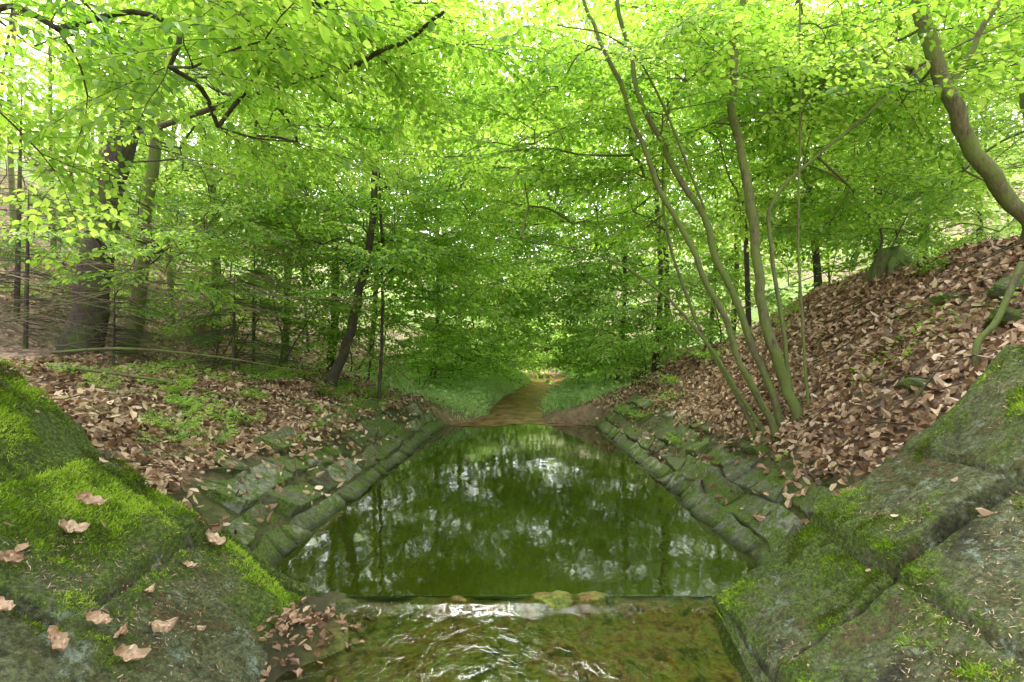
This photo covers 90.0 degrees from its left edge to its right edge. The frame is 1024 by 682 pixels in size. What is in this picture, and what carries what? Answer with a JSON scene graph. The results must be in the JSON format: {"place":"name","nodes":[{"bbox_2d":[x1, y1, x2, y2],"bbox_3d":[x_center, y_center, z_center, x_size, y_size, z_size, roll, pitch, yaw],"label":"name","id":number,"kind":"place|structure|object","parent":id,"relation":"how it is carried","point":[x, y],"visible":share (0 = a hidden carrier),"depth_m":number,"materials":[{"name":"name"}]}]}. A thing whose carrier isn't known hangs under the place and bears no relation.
{"place":"outdoors","nodes":[
{"label":"outdoors","id":0,"kind":"place"},
{"bbox_2d":[0,126,1023,600],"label":"forest ground","id":1,"kind":"structure","parent":0,"point":[216,512],"depth_m":6.14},
{"bbox_2d":[7,10,17,228],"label":"tree trunk","id":2,"kind":"object","parent":1,"relation":"on","point":[10,185],"visible":0.33,"depth_m":15.66,"materials":[{"name":"brown plant"}]},
{"bbox_2d":[48,1,56,262],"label":"tree trunk","id":3,"kind":"object","parent":1,"relation":"on","point":[50,88],"visible":0.25,"depth_m":14.19,"materials":[{"name":"brown plant"}]},
{"bbox_2d":[0,95,160,332],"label":"spruce tree","id":4,"kind":"object","parent":1,"relation":"on","point":[17,290],"visible":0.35,"depth_m":9.54,"materials":[{"name":"green plant"}]},
{"bbox_2d":[0,184,162,354],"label":"spruce tree","id":5,"kind":"object","parent":1,"relation":"on","point":[26,307],"visible":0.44,"depth_m":8.11,"materials":[{"name":"green plant"}]},
{"bbox_2d":[61,401,119,418],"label":"fern plant","id":6,"kind":"object","parent":1,"relation":"on","point":[95,411],"visible":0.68,"depth_m":4.24,"materials":[{"name":"green plant"}]},
{"bbox_2d":[0,223,190,322],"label":"understorey shrub","id":7,"kind":"object","parent":1,"relation":"on","point":[7,245],"visible":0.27,"depth_m":9.95,"materials":[{"name":"green plant"}]},
{"bbox_2d":[77,373,123,387],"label":"fern plant","id":8,"kind":"object","parent":1,"relation":"on","point":[102,380],"visible":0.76,"depth_m":5.45,"materials":[{"name":"green plant"}]},
{"bbox_2d":[30,277,180,368],"bbox_3d":[-5.482,-0.171,7.250,1.522,1.410,1.946,0,-1,17],"label":"spruce tree","id":9,"kind":"object","parent":1,"relation":"on","point":[113,342],"visible":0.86,"depth_m":7.22,"materials":[{"name":"green plant"}]},
{"bbox_2d":[91,382,149,396],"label":"fern plant","id":10,"kind":"object","parent":1,"relation":"on","point":[133,391],"visible":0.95,"depth_m":4.84,"materials":[{"name":"green plant"}]},
{"bbox_2d":[0,0,303,300],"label":"beech tree","id":11,"kind":"object","parent":1,"relation":"on","point":[56,90],"visible":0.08,"depth_m":13.93,"materials":[{"name":"green plant"}]},
{"bbox_2d":[0,367,315,681],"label":"mossy stone wall","id":12,"kind":"structure","parent":1,"relation":"on","point":[26,655],"depth_m":2.40,"materials":[{"name":"stone"}]},
{"bbox_2d":[4,410,108,551],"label":"leaf litter","id":13,"kind":"object","parent":12,"relation":"on","point":[20,547],"visible":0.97,"depth_m":2.23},
{"bbox_2d":[0,489,225,661],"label":"dead leaves","id":14,"kind":"object","parent":12,"relation":"on","point":[58,639],"visible":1,"depth_m":2.11,"materials":[{"name":"brown plant"}]},
{"bbox_2d":[0,362,301,681],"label":"needle debris","id":15,"kind":"object","parent":12,"relation":"on","point":[144,579],"visible":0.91,"depth_m":2.42,"materials":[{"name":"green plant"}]},
{"bbox_2d":[0,360,302,679],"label":"moss","id":16,"kind":"object","parent":12,"relation":"attached to","point":[167,503],"visible":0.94,"depth_m":2.65,"materials":[{"name":"plant"}]},
{"bbox_2d":[132,420,203,443],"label":"fern plant","id":17,"kind":"object","parent":1,"relation":"on","point":[177,437],"visible":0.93,"depth_m":4.31,"materials":[{"name":"green plant"}]},
{"bbox_2d":[143,370,194,384],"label":"fern plant","id":18,"kind":"object","parent":1,"relation":"on","point":[177,377],"visible":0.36,"depth_m":6.27,"materials":[{"name":"green plant"}]},
{"bbox_2d":[143,440,201,458],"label":"fern plant","id":19,"kind":"object","parent":1,"relation":"on","point":[183,451],"visible":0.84,"depth_m":4.06,"materials":[{"name":"green plant"}]},
{"bbox_2d":[50,347,299,370],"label":"fallen branch","id":20,"kind":"object","parent":1,"relation":"on","point":[96,349],"visible":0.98,"depth_m":6.67,"materials":[{"name":"wood"}]},
{"bbox_2d":[139,407,212,430],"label":"fern plant","id":21,"kind":"object","parent":1,"relation":"on","point":[164,424],"visible":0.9,"depth_m":4.51,"materials":[{"name":"green plant"}]},
{"bbox_2d":[152,402,200,418],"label":"fern plant","id":22,"kind":"object","parent":1,"relation":"on","point":[188,411],"visible":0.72,"depth_m":4.91,"materials":[{"name":"green plant"}]},
{"bbox_2d":[156,377,197,393],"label":"fern plant","id":23,"kind":"object","parent":1,"relation":"on","point":[178,389],"visible":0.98,"depth_m":5.69,"materials":[{"name":"green plant"}]},
{"bbox_2d":[164,35,192,333],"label":"tree trunk","id":24,"kind":"object","parent":1,"relation":"on","point":[169,272],"visible":0.12,"depth_m":12.45,"materials":[{"name":"brown plant"}]},
{"bbox_2d":[158,355,199,366],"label":"fern plant","id":25,"kind":"object","parent":1,"relation":"on","point":[181,361],"visible":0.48,"depth_m":7.59,"materials":[{"name":"green plant"}]},
{"bbox_2d":[0,1,367,355],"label":"beech tree","id":26,"kind":"object","parent":1,"relation":"on","point":[154,153],"visible":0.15,"depth_m":9.43,"materials":[{"name":"green plant"}]},
{"bbox_2d":[163,391,211,408],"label":"fern plant","id":27,"kind":"object","parent":1,"relation":"on","point":[175,401],"visible":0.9,"depth_m":5.18,"materials":[{"name":"green plant"}]},
{"bbox_2d":[173,315,223,351],"bbox_3d":[-7.899,-0.156,12.610,1.342,0.938,1.454,0,-1,0],"label":"tree stump","id":28,"kind":"object","parent":1,"relation":"on","point":[198,329],"visible":0.16,"depth_m":12.30,"materials":[{"name":"plant"}]},
{"bbox_2d":[117,273,290,367],"bbox_3d":[-5.390,-0.277,8.908,1.974,2.087,2.400,-1,-2,43],"label":"understorey shrub","id":29,"kind":"object","parent":1,"relation":"on","point":[168,330],"visible":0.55,"depth_m":8.89,"materials":[{"name":"green plant"}]},
{"bbox_2d":[0,141,418,397],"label":"bare branches","id":30,"kind":"object","parent":1,"relation":"on","point":[146,284],"visible":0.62,"depth_m":7.51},
{"bbox_2d":[191,427,234,446],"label":"fern plant","id":31,"kind":"object","parent":1,"relation":"on","point":[224,437],"visible":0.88,"depth_m":4.65,"materials":[{"name":"green plant"}]},
{"bbox_2d":[0,352,432,533],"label":"leaf litter","id":32,"kind":"object","parent":1,"relation":"on","point":[159,479],"visible":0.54,"depth_m":5.51,"materials":[{"name":"plant"}]},
{"bbox_2d":[115,261,328,357],"bbox_3d":[-6.070,-0.534,11.132,3.808,2.414,3.358,0,-1,-12],"label":"understorey shrub","id":33,"kind":"object","parent":1,"relation":"on","point":[180,295],"visible":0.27,"depth_m":10.53,"materials":[{"name":"green plant"}]},
{"bbox_2d":[16,3,438,343],"bbox_3d":[-6.952,-6.352,13.386,9.619,13.256,8.215,0,-1,0],"label":"beech tree","id":34,"kind":"object","parent":1,"relation":"on","point":[141,157],"visible":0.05,"depth_m":12.37,"materials":[{"name":"green plant"}]},
{"bbox_2d":[148,266,310,376],"bbox_3d":[-4.394,-0.256,8.160,2.505,1.882,2.206,1,-2,-32],"label":"spruce tree","id":35,"kind":"object","parent":1,"relation":"on","point":[219,332],"visible":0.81,"depth_m":8.08,"materials":[{"name":"green plant"}]},
{"bbox_2d":[225,408,267,422],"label":"fern plant","id":36,"kind":"object","parent":1,"relation":"on","point":[233,414],"visible":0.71,"depth_m":5.53,"materials":[{"name":"green plant"}]},
{"bbox_2d":[174,244,332,369],"bbox_3d":[-5.160,-0.628,10.397,2.883,2.881,2.906,-1,-1,29],"label":"spruce tree","id":37,"kind":"object","parent":1,"relation":"on","point":[259,330],"visible":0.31,"depth_m":10.47,"materials":[{"name":"green plant"}]},
{"bbox_2d":[236,384,272,399],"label":"fern plant","id":38,"kind":"object","parent":1,"relation":"on","point":[250,394],"visible":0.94,"depth_m":6.29,"materials":[{"name":"green plant"}]},
{"bbox_2d":[243,370,283,381],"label":"fern plant","id":39,"kind":"object","parent":1,"relation":"on","point":[267,377],"visible":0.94,"depth_m":7.42,"materials":[{"name":"green plant"}]},
{"bbox_2d":[0,0,532,356],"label":"beech tree","id":40,"kind":"object","parent":1,"relation":"on","point":[98,247],"visible":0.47,"depth_m":6.61,"materials":[{"name":"green plant"}]},
{"bbox_2d":[246,365,294,377],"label":"fern plant","id":41,"kind":"object","parent":1,"relation":"on","point":[284,373],"visible":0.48,"depth_m":8.26,"materials":[{"name":"green plant"}]},
{"bbox_2d":[183,275,367,366],"bbox_3d":[-4.356,-0.186,9.769,3.007,2.016,2.689,0,-1,0],"label":"understorey shrub","id":42,"kind":"object","parent":1,"relation":"on","point":[306,321],"visible":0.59,"depth_m":9.48,"materials":[{"name":"green plant"}]},
{"bbox_2d":[282,100,291,363],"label":"tree trunk","id":43,"kind":"object","parent":1,"relation":"on","point":[286,339],"visible":0.09,"depth_m":12.27,"materials":[{"name":"brown plant"}]},
{"bbox_2d":[0,0,578,243],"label":"beech tree","id":44,"kind":"object","parent":1,"relation":"on","point":[231,19],"visible":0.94,"depth_m":3.83,"materials":[{"name":"green plant"}]},
{"bbox_2d":[195,399,444,566],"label":"stone embankment","id":45,"kind":"structure","parent":1,"relation":"on","point":[274,546],"depth_m":4.90,"materials":[{"name":"stone"}]},
{"bbox_2d":[313,381,355,397],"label":"fern plant","id":46,"kind":"object","parent":1,"relation":"on","point":[345,389],"visible":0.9,"depth_m":8.31,"materials":[{"name":"green plant"}]},
{"bbox_2d":[325,399,362,412],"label":"fern plant","id":47,"kind":"object","parent":1,"relation":"on","point":[349,408],"visible":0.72,"depth_m":7.64,"materials":[{"name":"green plant"}]},
{"bbox_2d":[255,279,441,388],"bbox_3d":[-3.587,-0.031,11.375,4.020,2.711,3.660,0,-1,0],"label":"understorey shrub","id":48,"kind":"object","parent":1,"relation":"on","point":[371,342],"visible":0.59,"depth_m":10.75,"materials":[{"name":"green plant"}]},
{"bbox_2d":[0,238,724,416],"bbox_3d":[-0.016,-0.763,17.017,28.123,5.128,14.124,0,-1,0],"label":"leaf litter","id":49,"kind":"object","parent":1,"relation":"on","point":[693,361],"visible":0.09,"depth_m":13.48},
{"bbox_2d":[189,1,623,388],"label":"beech tree","id":50,"kind":"object","parent":1,"relation":"on","point":[333,374],"visible":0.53,"depth_m":8.79,"materials":[{"name":"green plant"}]},
{"bbox_2d":[281,0,531,355],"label":"beech tree","id":51,"kind":"object","parent":1,"relation":"on","point":[395,281],"visible":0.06,"depth_m":19.42,"materials":[{"name":"green plant"}]},
{"bbox_2d":[240,0,574,386],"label":"beech tree","id":52,"kind":"object","parent":1,"relation":"on","point":[435,230],"visible":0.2,"depth_m":12.43,"materials":[{"name":"green plant"}]},
{"bbox_2d":[264,134,557,400],"bbox_3d":[-1.976,-1.687,9.671,4.670,6.196,4.558,1,-2,-32],"label":"young beech tree","id":53,"kind":"object","parent":1,"relation":"on","point":[456,255],"visible":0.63,"depth_m":9.28,"materials":[{"name":"green plant"}]},
{"bbox_2d":[343,315,489,396],"bbox_3d":[-2.689,0.559,15.155,4.133,2.671,4.160,0,-1,0],"label":"understorey shrub","id":54,"kind":"object","parent":1,"relation":"on","point":[455,372],"visible":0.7,"depth_m":14.56,"materials":[{"name":"green plant"}]},
{"bbox_2d":[383,323,534,388],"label":"understorey shrub","id":55,"kind":"object","parent":1,"relation":"on","point":[480,347],"visible":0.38,"depth_m":19.13,"materials":[{"name":"green plant"}]},
{"bbox_2d":[245,351,672,420],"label":"grass","id":56,"kind":"structure","parent":1,"relation":"on","point":[549,404],"depth_m":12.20,"materials":[{"name":"plant"}]},
{"bbox_2d":[357,24,595,385],"bbox_3d":[-0.885,-4.599,16.971,8.074,12.767,7.623,0,-1,0],"label":"beech tree","id":57,"kind":"object","parent":1,"relation":"on","point":[477,300],"visible":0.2,"depth_m":16.19,"materials":[{"name":"green plant"}]},
{"bbox_2d":[419,301,542,368],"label":"understorey shrub","id":58,"kind":"object","parent":1,"relation":"on","point":[487,326],"visible":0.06,"depth_m":30.26,"materials":[{"name":"green plant"}]},
{"bbox_2d":[445,325,553,382],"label":"understorey shrub","id":59,"kind":"object","parent":1,"relation":"on","point":[532,360],"visible":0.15,"depth_m":25.16,"materials":[{"name":"green plant"}]},
{"bbox_2d":[262,590,741,681],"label":"weir sill","id":60,"kind":"structure","parent":1,"relation":"on","point":[564,636],"depth_m":2.77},
{"bbox_2d":[257,597,375,681],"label":"leaf litter","id":61,"kind":"object","parent":60,"relation":"on","point":[294,617],"visible":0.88,"depth_m":2.71,"materials":[{"name":"plant"}]},
{"bbox_2d":[388,56,624,383],"bbox_3d":[0.055,-5.775,24.099,10.526,15.608,10.267,-1,-2,35],"label":"beech tree","id":62,"kind":"object","parent":1,"relation":"on","point":[531,342],"visible":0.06,"depth_m":22.87,"materials":[{"name":"green plant"}]},
{"bbox_2d":[0,0,1023,385],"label":"distant foliage","id":63,"kind":"object","parent":1,"relation":"on","point":[486,6],"depth_m":23.25,"materials":[{"name":"plant"}]},
{"bbox_2d":[0,241,1023,464],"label":"herbs","id":64,"kind":"object","parent":1,"relation":"on","point":[360,389],"visible":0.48,"depth_m":6.58,"materials":[{"name":"green plant"}]},
{"bbox_2d":[13,234,1023,532],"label":"fallen twigs","id":65,"kind":"object","parent":1,"relation":"on","point":[615,402],"depth_m":5.51,"materials":[{"name":"wood"}]},
{"bbox_2d":[477,314,596,373],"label":"understorey shrub","id":66,"kind":"object","parent":1,"relation":"on","point":[547,354],"visible":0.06,"depth_m":31.87,"materials":[{"name":"green plant"}]},
{"bbox_2d":[440,0,689,389],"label":"beech tree","id":67,"kind":"object","parent":1,"relation":"on","point":[553,321],"visible":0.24,"depth_m":15.96,"materials":[{"name":"green plant"}]},
{"bbox_2d":[541,323,676,382],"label":"understorey shrub","id":68,"kind":"object","parent":1,"relation":"on","point":[596,366],"visible":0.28,"depth_m":16.55,"materials":[{"name":"green plant"}]},
{"bbox_2d":[551,309,681,378],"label":"understorey shrub","id":69,"kind":"object","parent":1,"relation":"on","point":[587,345],"visible":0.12,"depth_m":20.53,"materials":[{"name":"green plant"}]},
{"bbox_2d":[477,0,769,374],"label":"beech tree","id":70,"kind":"object","parent":1,"relation":"on","point":[589,266],"visible":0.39,"depth_m":13.56,"materials":[{"name":"green plant"}]},
{"bbox_2d":[498,0,751,350],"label":"beech tree","id":71,"kind":"object","parent":1,"relation":"on","point":[641,248],"visible":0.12,"depth_m":18.25,"materials":[{"name":"green plant"}]},
{"bbox_2d":[560,300,713,384],"bbox_3d":[2.767,0.211,11.445,3.386,2.230,3.200,0,-1,0],"label":"understorey shrub","id":72,"kind":"object","parent":1,"relation":"on","point":[635,341],"visible":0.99,"depth_m":11.06,"materials":[{"name":"green plant"}]},
{"bbox_2d":[627,409,653,418],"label":"fern plant","id":73,"kind":"object","parent":1,"relation":"on","point":[633,414],"visible":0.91,"depth_m":8.68,"materials":[{"name":"green plant"}]},
{"bbox_2d":[657,373,681,385],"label":"fern plant","id":74,"kind":"object","parent":1,"relation":"on","point":[668,378],"visible":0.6,"depth_m":8.99,"materials":[{"name":"green plant"}]},
{"bbox_2d":[657,389,685,400],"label":"fern plant","id":75,"kind":"object","parent":1,"relation":"on","point":[672,396],"visible":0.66,"depth_m":8.20,"materials":[{"name":"green plant"}]},
{"bbox_2d":[545,0,841,339],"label":"beech tree","id":76,"kind":"object","parent":1,"relation":"on","point":[767,281],"visible":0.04,"depth_m":21.08,"materials":[{"name":"green plant"}]},
{"bbox_2d":[371,0,1023,441],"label":"hornbeam tree","id":77,"kind":"object","parent":1,"relation":"on","point":[705,50],"visible":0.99,"depth_m":5.48,"materials":[{"name":"green plant"}]},
{"bbox_2d":[614,265,793,360],"bbox_3d":[4.965,-0.351,12.237,4.663,2.588,3.290,0,-1,0],"label":"understorey shrub","id":78,"kind":"object","parent":1,"relation":"on","point":[721,337],"visible":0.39,"depth_m":12.09,"materials":[{"name":"green plant"}]},
{"bbox_2d":[690,347,731,360],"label":"fern plant","id":79,"kind":"object","parent":1,"relation":"on","point":[702,354],"visible":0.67,"depth_m":8.58,"materials":[{"name":"green plant"}]},
{"bbox_2d":[708,94,717,345],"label":"tree trunk","id":80,"kind":"object","parent":1,"relation":"on","point":[711,313],"visible":0.09,"depth_m":16.05,"materials":[{"name":"brown plant"}]},
{"bbox_2d":[595,393,835,566],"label":"stone embankment","id":81,"kind":"structure","parent":1,"relation":"on","point":[776,527],"depth_m":4.80,"materials":[{"name":"stone"}]},
{"bbox_2d":[716,35,751,326],"bbox_3d":[4.631,-7.487,11.014,1.040,15.206,0.117,0,-1,0],"label":"tree trunk","id":82,"kind":"object","parent":1,"relation":"on","point":[747,282],"visible":0.2,"depth_m":10.84,"materials":[{"name":"brown plant"}]},
{"bbox_2d":[768,301,804,317],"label":"fern plant","id":83,"kind":"object","parent":1,"relation":"on","point":[784,310],"visible":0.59,"depth_m":7.66,"materials":[{"name":"green plant"}]},
{"bbox_2d":[557,0,1021,311],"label":"beech tree","id":84,"kind":"object","parent":1,"relation":"on","point":[817,271],"visible":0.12,"depth_m":10.28,"materials":[{"name":"green plant"}]},
{"bbox_2d":[589,236,1023,531],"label":"leaf litter","id":85,"kind":"object","parent":1,"relation":"on","point":[892,283],"visible":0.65,"depth_m":5.04,"materials":[{"name":"plant"}]},
{"bbox_2d":[620,0,1023,260],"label":"beech tree","id":86,"kind":"object","parent":1,"relation":"on","point":[1003,158],"visible":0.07,"depth_m":10.49,"materials":[{"name":"green plant"}]},
{"bbox_2d":[655,0,1023,248],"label":"beech tree","id":87,"kind":"object","parent":1,"relation":"on","point":[986,167],"visible":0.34,"depth_m":5.77,"materials":[{"name":"green plant"}]},
{"bbox_2d":[661,0,1023,272],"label":"beech tree","id":88,"kind":"object","parent":1,"relation":"on","point":[810,3],"depth_m":14.20,"materials":[{"name":"green plant"}]},
{"bbox_2d":[711,344,1023,681],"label":"mossy stone wall","id":89,"kind":"structure","parent":1,"relation":"on","point":[984,467],"depth_m":2.48,"materials":[{"name":"stone"}]},
{"bbox_2d":[713,344,1023,681],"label":"moss","id":90,"kind":"object","parent":89,"relation":"attached to","point":[888,545],"visible":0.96,"depth_m":2.63,"materials":[{"name":"plant"}]},
{"bbox_2d":[723,347,1023,681],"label":"needle debris","id":91,"kind":"object","parent":89,"relation":"on","point":[956,584],"visible":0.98,"depth_m":2.17,"materials":[{"name":"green plant"}]},
{"bbox_2d":[865,365,1023,571],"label":"leaf litter","id":92,"kind":"object","parent":89,"relation":"on","point":[983,512],"visible":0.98,"depth_m":2.43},
{"bbox_2d":[793,175,945,248],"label":"understorey shrub","id":93,"kind":"object","parent":1,"relation":"on","point":[872,228],"visible":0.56,"depth_m":6.66,"materials":[{"name":"green plant"}]},
{"bbox_2d":[721,0,1023,260],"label":"beech tree","id":94,"kind":"object","parent":1,"relation":"on","point":[953,188],"visible":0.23,"depth_m":7.99,"materials":[{"name":"green plant"}]},
{"bbox_2d":[862,246,916,285],"bbox_3d":[4.942,-0.933,6.619,0.784,0.540,0.691,1,-2,-44],"label":"tree stump","id":95,"kind":"object","parent":1,"relation":"on","point":[884,260],"visible":0.61,"depth_m":6.51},
{"bbox_2d":[777,146,1015,273],"bbox_3d":[6.593,-1.990,8.926,3.275,2.514,3.095,1,-2,-40],"label":"understorey shrub","id":96,"kind":"object","parent":1,"relation":"on","point":[966,195],"visible":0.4,"depth_m":8.32,"materials":[{"name":"green plant"}]},
{"bbox_2d":[896,377,934,392],"bbox_3d":[3.177,0.366,4.002,0.280,0.167,0.226,0,-1,21],"label":"rock","id":97,"kind":"object","parent":1,"relation":"on","point":[905,383],"visible":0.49,"depth_m":3.97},
{"bbox_2d":[832,43,1023,273],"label":"spruce tree","id":98,"kind":"object","parent":1,"relation":"on","point":[1019,188],"visible":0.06,"depth_m":12.04,"materials":[{"name":"green plant"}]},
{"bbox_2d":[904,245,957,276],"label":"fern plant","id":99,"kind":"object","parent":1,"relation":"on","point":[921,264],"visible":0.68,"depth_m":5.61,"materials":[{"name":"green plant"}]},
{"bbox_2d":[928,293,961,307],"bbox_3d":[4.093,-0.366,4.817,0.250,0.147,0.241,1,-1,-28],"label":"rock","id":100,"kind":"object","parent":1,"relation":"on","point":[933,300],"visible":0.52,"depth_m":4.77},
{"bbox_2d":[898,229,992,261],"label":"fern plant","id":101,"kind":"object","parent":1,"relation":"on","point":[920,255],"visible":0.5,"depth_m":6.04,"materials":[{"name":"green plant"}]},
{"bbox_2d":[971,261,1023,366],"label":"exposed root","id":102,"kind":"object","parent":1,"relation":"on","point":[1003,306],"visible":0.61,"depth_m":3.90,"materials":[{"name":"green plant"}]},
{"bbox_2d":[981,308,1023,331],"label":"rock","id":103,"kind":"object","parent":1,"relation":"on","point":[1014,315],"visible":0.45,"depth_m":3.93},
{"bbox_2d":[985,275,1023,299],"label":"rock","id":104,"kind":"object","parent":1,"relation":"on","point":[997,290],"visible":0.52,"depth_m":4.32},
{"bbox_2d":[0,0,1023,280],"label":"sky","id":105,"kind":"structure","parent":0,"point":[37,53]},
{"bbox_2d":[452,372,577,426],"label":"stream water","id":106,"kind":"structure","parent":0,"point":[521,405],"depth_m":13.67,"materials":[{"name":"liquid"}]},
{"bbox_2d":[273,424,757,596],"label":"pool water","id":107,"kind":"structure","parent":0,"point":[519,510],"depth_m":4.31,"materials":[{"name":"liquid"}]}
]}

